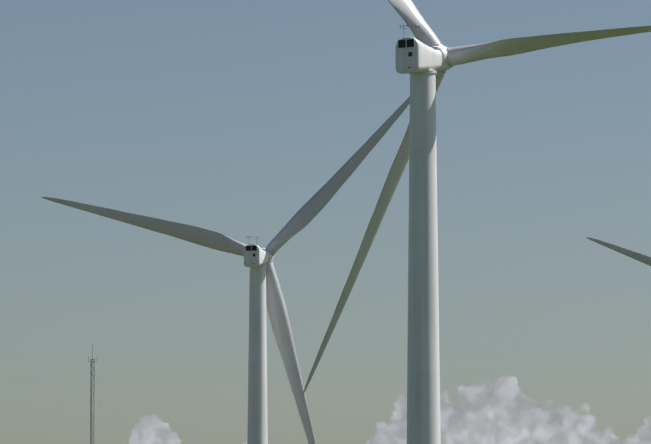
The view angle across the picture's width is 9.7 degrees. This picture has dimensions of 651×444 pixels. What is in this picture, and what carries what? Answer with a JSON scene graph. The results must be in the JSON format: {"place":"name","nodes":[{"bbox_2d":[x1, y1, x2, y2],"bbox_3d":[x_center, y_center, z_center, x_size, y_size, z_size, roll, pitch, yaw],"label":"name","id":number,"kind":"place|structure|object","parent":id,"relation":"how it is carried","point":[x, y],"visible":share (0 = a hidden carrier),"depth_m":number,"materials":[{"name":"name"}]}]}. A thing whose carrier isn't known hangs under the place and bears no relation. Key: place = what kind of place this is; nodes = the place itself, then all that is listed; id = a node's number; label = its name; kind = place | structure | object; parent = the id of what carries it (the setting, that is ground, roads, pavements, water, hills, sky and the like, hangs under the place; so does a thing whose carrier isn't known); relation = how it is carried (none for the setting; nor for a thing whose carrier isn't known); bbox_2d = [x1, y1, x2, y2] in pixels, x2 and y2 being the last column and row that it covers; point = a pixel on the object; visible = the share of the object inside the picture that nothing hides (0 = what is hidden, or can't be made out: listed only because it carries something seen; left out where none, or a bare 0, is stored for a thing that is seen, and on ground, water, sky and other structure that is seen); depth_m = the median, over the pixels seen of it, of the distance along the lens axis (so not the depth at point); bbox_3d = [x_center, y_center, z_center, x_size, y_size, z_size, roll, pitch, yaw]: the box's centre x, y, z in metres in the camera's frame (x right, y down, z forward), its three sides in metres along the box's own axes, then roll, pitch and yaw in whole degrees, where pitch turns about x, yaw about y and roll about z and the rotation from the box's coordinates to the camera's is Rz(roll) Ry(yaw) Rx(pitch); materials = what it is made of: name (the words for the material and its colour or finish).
{"place":"outdoors","nodes":[
{"label":"outdoors","id":0,"kind":"place"},
{"bbox_2d":[0,0,650,443],"label":"sky","id":1,"kind":"structure","parent":0,"point":[225,117],"materials":[{"name":"blue"}]},
{"bbox_3d":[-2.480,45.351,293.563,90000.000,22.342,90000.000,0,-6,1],"label":"ground","id":2,"kind":"structure","parent":0,"visible":0},
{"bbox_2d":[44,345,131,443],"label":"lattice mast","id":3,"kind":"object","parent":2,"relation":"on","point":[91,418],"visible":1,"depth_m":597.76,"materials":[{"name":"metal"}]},
{"bbox_2d":[41,96,409,443],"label":"turbine","id":4,"kind":"object","parent":2,"relation":"on","point":[264,288],"visible":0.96,"depth_m":628.47,"materials":[{"name":"paint"}]},
{"bbox_2d":[302,0,650,443],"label":"turbine","id":5,"kind":"object","parent":2,"relation":"on","point":[425,58],"visible":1,"depth_m":397.24,"materials":[{"name":"paint"}]},
{"bbox_2d":[586,237,650,265],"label":"turbine","id":6,"kind":"object","parent":2,"relation":"on","point":[644,259],"visible":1,"depth_m":758.28,"materials":[{"name":"paint"}]}
]}

